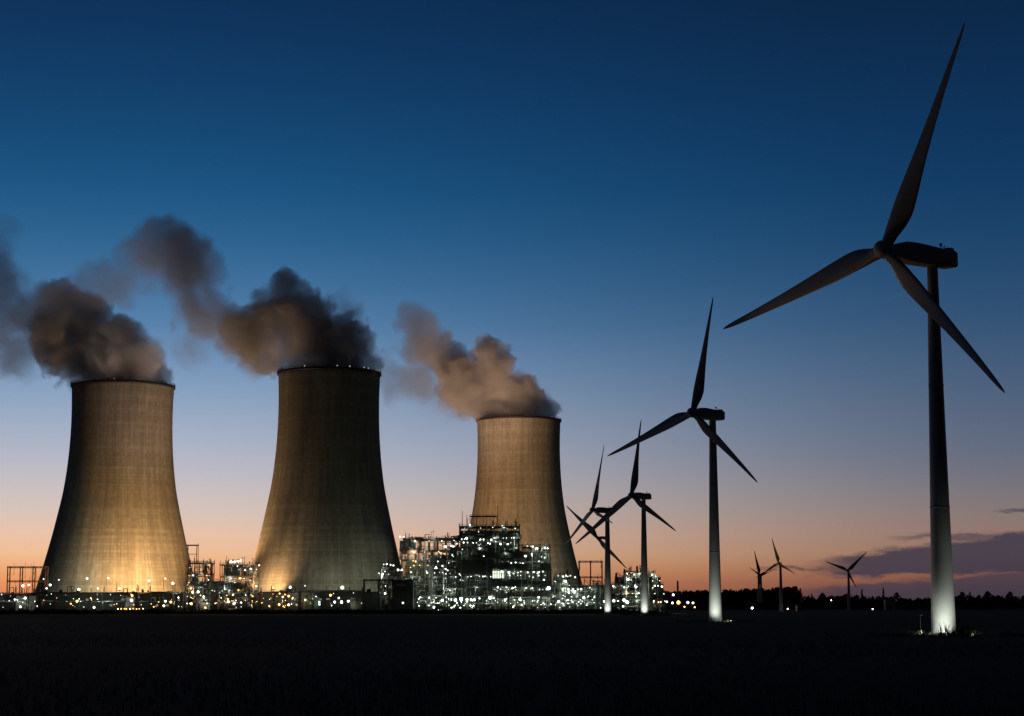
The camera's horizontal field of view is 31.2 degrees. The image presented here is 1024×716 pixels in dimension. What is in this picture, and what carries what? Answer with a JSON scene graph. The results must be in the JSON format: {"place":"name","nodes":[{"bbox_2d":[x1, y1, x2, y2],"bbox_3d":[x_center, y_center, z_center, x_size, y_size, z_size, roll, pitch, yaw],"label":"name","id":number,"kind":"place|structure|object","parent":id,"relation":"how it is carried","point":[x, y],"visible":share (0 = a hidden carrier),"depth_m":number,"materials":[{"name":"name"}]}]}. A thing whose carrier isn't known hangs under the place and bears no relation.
{"place":"outdoors","nodes":[
{"label":"outdoors","id":0,"kind":"place"},
{"bbox_2d":[1,588,37,610],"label":"plant hall","id":1,"kind":"structure","parent":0,"point":[6,597],"depth_m":1181.75,"materials":[{"name":"metal"}]},
{"bbox_2d":[0,609,672,613],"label":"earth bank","id":2,"kind":"structure","parent":0,"point":[307,611],"depth_m":1118.92,"materials":[{"name":"soil"}]},
{"bbox_2d":[0,607,669,610],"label":"scrub","id":3,"kind":"object","parent":2,"relation":"on","point":[267,609],"visible":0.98,"depth_m":1121.78,"materials":[{"name":"green plant"}]},
{"bbox_2d":[5,606,667,612],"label":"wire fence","id":4,"kind":"object","parent":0,"point":[325,606],"visible":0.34,"depth_m":1138.43,"materials":[{"name":"metal"}]},
{"bbox_2d":[392,580,414,609],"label":"plant shed","id":5,"kind":"structure","parent":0,"point":[403,590],"depth_m":1156.50,"materials":[{"name":"metal"}]},
{"bbox_2d":[0,607,1023,715],"bbox_3d":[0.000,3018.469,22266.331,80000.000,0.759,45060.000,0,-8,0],"label":"ground","id":6,"kind":"structure","parent":0,"point":[805,620],"depth_m":154.19,"materials":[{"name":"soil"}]},
{"bbox_2d":[564,447,611,613],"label":"wind turbine","id":7,"kind":"object","parent":6,"relation":"on","point":[597,511],"visible":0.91,"depth_m":1066.77,"materials":[{"name":"white paint"}]},
{"bbox_2d":[567,506,626,568],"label":"wind turbine","id":8,"kind":"object","parent":6,"relation":"on","point":[587,526],"visible":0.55,"depth_m":1098.57,"materials":[{"name":"white paint"}]},
{"bbox_2d":[575,421,675,615],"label":"wind turbine","id":9,"kind":"object","parent":6,"relation":"on","point":[639,498],"visible":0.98,"depth_m":921.65,"materials":[{"name":"white paint"}]},
{"bbox_2d":[619,613,670,615],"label":"grass","id":10,"kind":"structure","parent":6,"relation":"on","point":[656,614],"depth_m":914.97,"materials":[{"name":"plant"}]},
{"bbox_2d":[677,581,678,612],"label":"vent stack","id":11,"kind":"object","parent":6,"relation":"on","point":[677,596],"visible":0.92,"depth_m":1288.68,"materials":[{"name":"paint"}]},
{"bbox_2d":[608,298,757,621],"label":"wind turbine","id":12,"kind":"object","parent":6,"relation":"on","point":[701,415],"visible":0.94,"depth_m":544.42,"materials":[{"name":"white paint"}]},
{"bbox_2d":[675,619,754,621],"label":"grass","id":13,"kind":"structure","parent":6,"relation":"on","point":[700,620],"depth_m":536.89,"materials":[{"name":"plant"}]},
{"bbox_2d":[667,586,803,609],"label":"woods","id":14,"kind":"object","parent":6,"relation":"on","point":[793,594],"visible":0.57,"depth_m":2441.63,"materials":[{"name":"black plant"}]},
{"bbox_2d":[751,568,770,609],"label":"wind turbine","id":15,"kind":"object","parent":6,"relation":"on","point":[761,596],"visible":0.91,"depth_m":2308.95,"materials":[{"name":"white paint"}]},
{"bbox_2d":[754,551,770,609],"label":"wind turbine","id":16,"kind":"object","parent":6,"relation":"on","point":[758,569],"visible":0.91,"depth_m":2275.86,"materials":[{"name":"white paint"}]},
{"bbox_2d":[762,539,794,610],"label":"wind turbine","id":17,"kind":"object","parent":6,"relation":"on","point":[781,566],"visible":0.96,"depth_m":1792.28,"materials":[{"name":"white paint"}]},
{"bbox_2d":[818,593,826,604],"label":"broadleaf tree","id":18,"kind":"object","parent":6,"relation":"on","point":[824,598],"visible":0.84,"depth_m":2576.40,"materials":[{"name":"green plant"}]},
{"bbox_2d":[667,593,1023,609],"bbox_3d":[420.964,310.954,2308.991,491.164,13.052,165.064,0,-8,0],"label":"woods","id":19,"kind":"object","parent":6,"relation":"on","point":[907,605],"visible":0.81,"depth_m":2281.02,"materials":[{"name":"green plant"}]},
{"bbox_2d":[826,553,865,610],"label":"wind turbine","id":20,"kind":"object","parent":6,"relation":"on","point":[852,566],"visible":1,"depth_m":2000.77,"materials":[{"name":"white paint"}]},
{"bbox_2d":[723,23,1004,635],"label":"wind turbine","id":21,"kind":"object","parent":6,"relation":"on","point":[899,256],"visible":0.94,"depth_m":294.01,"materials":[{"name":"white paint"}]},
{"bbox_2d":[884,598,894,609],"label":"farm shed","id":22,"kind":"structure","parent":6,"relation":"on","point":[889,603],"depth_m":2170.66,"materials":[{"name":"paint"}]},
{"bbox_2d":[892,592,900,607],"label":"broadleaf tree","id":23,"kind":"object","parent":6,"relation":"on","point":[896,596],"visible":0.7,"depth_m":2576.09,"materials":[{"name":"green plant"}]},
{"bbox_2d":[869,630,1023,636],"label":"grass","id":24,"kind":"structure","parent":6,"relation":"on","point":[917,633],"depth_m":286.68,"materials":[{"name":"plant"}]},
{"bbox_2d":[936,620,973,636],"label":"grass","id":25,"kind":"structure","parent":6,"relation":"on","point":[954,630],"depth_m":282.58,"materials":[{"name":"green plant"}]},
{"bbox_2d":[957,591,966,608],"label":"broadleaf tree","id":26,"kind":"object","parent":6,"relation":"on","point":[963,596],"visible":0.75,"depth_m":2576.51,"materials":[{"name":"green plant"}]},
{"bbox_2d":[982,591,993,603],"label":"broadleaf tree","id":27,"kind":"object","parent":6,"relation":"on","point":[988,594],"visible":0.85,"depth_m":2576.66,"materials":[{"name":"green plant"}]},
{"bbox_2d":[1005,591,1014,601],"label":"broadleaf tree","id":28,"kind":"object","parent":6,"relation":"on","point":[1010,594],"visible":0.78,"depth_m":2576.44,"materials":[{"name":"green plant"}]},
{"bbox_2d":[0,0,1023,606],"label":"sky","id":29,"kind":"structure","parent":0,"point":[491,208],"materials":[{"name":"blue"}]},
{"bbox_2d":[546,606,613,609],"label":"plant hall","id":30,"kind":"structure","parent":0,"point":[571,608],"depth_m":1224.64,"materials":[{"name":"metal"}]},
{"bbox_2d":[593,581,600,608],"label":"distillation column","id":31,"kind":"structure","parent":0,"point":[597,588],"depth_m":1167.43,"materials":[{"name":"metal"}]},
{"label":"plant yard","id":32,"kind":"structure","parent":0,"visible":0},
{"bbox_2d":[0,587,41,609],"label":"pipe rack","id":33,"kind":"object","parent":32,"relation":"on","point":[15,601],"visible":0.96,"depth_m":1149.70,"materials":[{"name":"metal"}]},
{"bbox_2d":[16,594,35,610],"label":"storage tank","id":34,"kind":"object","parent":32,"relation":"on","point":[21,597],"visible":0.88,"depth_m":1157.03,"materials":[{"name":"metal"}]},
{"bbox_2d":[6,562,48,592],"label":"switchyard gantry","id":35,"kind":"object","parent":32,"relation":"on","point":[29,580],"visible":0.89,"depth_m":1222.08,"materials":[{"name":"grey metal"}]},
{"bbox_2d":[40,586,91,609],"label":"pipe rack","id":36,"kind":"object","parent":32,"relation":"on","point":[43,601],"visible":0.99,"depth_m":1151.29,"materials":[{"name":"metal"}]},
{"bbox_2d":[37,584,186,610],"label":"plant hall","id":37,"kind":"structure","parent":32,"relation":"on","point":[146,596],"depth_m":1177.85,"materials":[{"name":"metal"}]},
{"bbox_2d":[90,587,136,609],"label":"pipe rack","id":38,"kind":"object","parent":32,"relation":"on","point":[115,601],"visible":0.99,"depth_m":1155.77,"materials":[{"name":"metal"}]},
{"bbox_2d":[35,377,193,592],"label":"cooling tower","id":39,"kind":"structure","parent":32,"relation":"on","point":[118,522],"depth_m":1266.62,"materials":[{"name":"concrete"}]},
{"bbox_2d":[125,596,134,608],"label":"storage tank","id":40,"kind":"object","parent":32,"relation":"on","point":[128,604],"visible":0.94,"depth_m":1156.94,"materials":[{"name":"metal"}]},
{"bbox_2d":[138,586,185,610],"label":"pipe rack","id":41,"kind":"object","parent":32,"relation":"on","point":[161,601],"visible":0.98,"depth_m":1148.88,"materials":[{"name":"metal"}]},
{"bbox_2d":[182,544,216,609],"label":"process unit","id":42,"kind":"object","parent":32,"relation":"on","point":[193,585],"visible":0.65,"depth_m":1214.33,"materials":[{"name":"metal"}]},
{"bbox_2d":[196,596,209,610],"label":"storage tank","id":43,"kind":"object","parent":32,"relation":"on","point":[207,606],"visible":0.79,"depth_m":1161.90,"materials":[{"name":"metal"}]},
{"bbox_2d":[186,587,224,610],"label":"pipe rack","id":44,"kind":"object","parent":32,"relation":"on","point":[208,601],"visible":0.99,"depth_m":1151.86,"materials":[{"name":"metal"}]},
{"bbox_2d":[208,575,213,609],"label":"distillation column","id":45,"kind":"structure","parent":32,"relation":"on","point":[210,581],"depth_m":1199.89,"materials":[{"name":"metal"}]},
{"bbox_2d":[204,556,259,609],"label":"process unit","id":46,"kind":"object","parent":32,"relation":"on","point":[233,569],"visible":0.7,"depth_m":1207.07,"materials":[{"name":"metal"}]},
{"bbox_2d":[225,586,260,609],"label":"pipe rack","id":47,"kind":"object","parent":32,"relation":"on","point":[236,601],"visible":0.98,"depth_m":1155.78,"materials":[{"name":"metal"}]},
{"bbox_2d":[261,586,299,609],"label":"pipe rack","id":48,"kind":"object","parent":32,"relation":"on","point":[284,595],"visible":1,"depth_m":1148.91,"materials":[{"name":"metal"}]},
{"bbox_2d":[304,595,318,609],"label":"storage tank","id":49,"kind":"object","parent":32,"relation":"on","point":[307,604],"visible":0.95,"depth_m":1157.59,"materials":[{"name":"metal"}]},
{"bbox_2d":[259,586,377,610],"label":"plant hall","id":50,"kind":"structure","parent":32,"relation":"on","point":[371,599],"depth_m":1179.74,"materials":[{"name":"metal"}]},
{"bbox_2d":[244,364,402,608],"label":"cooling tower","id":51,"kind":"structure","parent":32,"relation":"on","point":[327,521],"depth_m":1232.62,"materials":[{"name":"concrete"}]},
{"bbox_2d":[300,585,362,609],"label":"pipe rack","id":52,"kind":"object","parent":32,"relation":"on","point":[325,591],"visible":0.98,"depth_m":1151.60,"materials":[{"name":"metal"}]},
{"bbox_2d":[351,596,361,609],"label":"storage tank","id":53,"kind":"object","parent":32,"relation":"on","point":[358,605],"visible":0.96,"depth_m":1158.18,"materials":[{"name":"metal"}]},
{"bbox_2d":[363,579,393,609],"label":"switchyard gantry","id":54,"kind":"object","parent":32,"relation":"on","point":[364,580],"visible":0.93,"depth_m":1159.11,"materials":[{"name":"metal"}]},
{"bbox_2d":[377,558,402,609],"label":"platform tower","id":55,"kind":"structure","parent":32,"relation":"on","point":[383,571],"depth_m":1170.02,"materials":[{"name":"metal"}]},
{"bbox_2d":[383,599,460,610],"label":"plant hall","id":56,"kind":"structure","parent":32,"relation":"on","point":[416,607],"depth_m":1250.49,"materials":[{"name":"metal"}]},
{"bbox_2d":[399,531,460,609],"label":"process rack","id":57,"kind":"object","parent":32,"relation":"on","point":[416,570],"visible":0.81,"depth_m":1222.86,"materials":[{"name":"metal"}]},
{"bbox_2d":[427,555,434,608],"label":"distillation column","id":58,"kind":"structure","parent":32,"relation":"on","point":[430,564],"depth_m":1212.39,"materials":[{"name":"metal"}]},
{"bbox_2d":[414,589,457,609],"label":"pipe rack","id":59,"kind":"object","parent":32,"relation":"on","point":[434,602],"visible":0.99,"depth_m":1154.42,"materials":[{"name":"metal"}]},
{"bbox_2d":[445,505,520,610],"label":"process tower","id":60,"kind":"structure","parent":32,"relation":"on","point":[473,566],"depth_m":1210.48,"materials":[{"name":"metal"}]},
{"bbox_2d":[459,589,508,609],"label":"pipe rack","id":61,"kind":"object","parent":32,"relation":"on","point":[484,596],"visible":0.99,"depth_m":1148.30,"materials":[{"name":"metal"}]},
{"bbox_2d":[485,542,552,610],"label":"process building","id":62,"kind":"structure","parent":32,"relation":"on","point":[521,574],"depth_m":1182.16,"materials":[{"name":"metal"}]},
{"bbox_2d":[492,571,504,577],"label":"lit window","id":63,"kind":"structure","parent":62,"relation":"in","point":[495,574],"depth_m":1182.23,"materials":[{"name":"white glass"}]},
{"bbox_2d":[469,414,581,609],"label":"cooling tower","id":64,"kind":"structure","parent":32,"relation":"on","point":[518,478],"depth_m":1515.06,"materials":[{"name":"concrete"}]},
{"bbox_2d":[510,594,554,609],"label":"pipe rack","id":65,"kind":"object","parent":32,"relation":"on","point":[539,604],"visible":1,"depth_m":1151.19,"materials":[{"name":"metal"}]},
{"bbox_2d":[555,575,562,609],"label":"distillation column","id":66,"kind":"structure","parent":32,"relation":"on","point":[559,589],"depth_m":1167.82,"materials":[{"name":"metal"}]},
{"bbox_2d":[556,592,603,609],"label":"pipe rack","id":67,"kind":"object","parent":32,"relation":"on","point":[583,604],"visible":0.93,"depth_m":1155.17,"materials":[{"name":"metal"}]},
{"bbox_2d":[550,571,611,609],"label":"process unit","id":68,"kind":"object","parent":32,"relation":"on","point":[586,591],"visible":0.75,"depth_m":1175.48,"materials":[{"name":"metal"}]},
{"bbox_2d":[578,561,602,584],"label":"switchyard gantry","id":69,"kind":"object","parent":32,"relation":"on","point":[590,576],"visible":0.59,"depth_m":1281.56,"materials":[{"name":"grey metal"}]},
{"bbox_2d":[611,565,667,611],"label":"process unit","id":70,"kind":"object","parent":32,"relation":"on","point":[627,588],"visible":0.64,"depth_m":1191.80,"materials":[{"name":"metal"}]},
{"bbox_2d":[614,591,667,612],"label":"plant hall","id":71,"kind":"structure","parent":32,"relation":"on","point":[652,607],"depth_m":1228.69,"materials":[{"name":"metal"}]},
{"bbox_2d":[648,575,653,609],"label":"distillation column","id":72,"kind":"structure","parent":32,"relation":"on","point":[650,598],"depth_m":1181.25,"materials":[{"name":"metal"}]}
]}

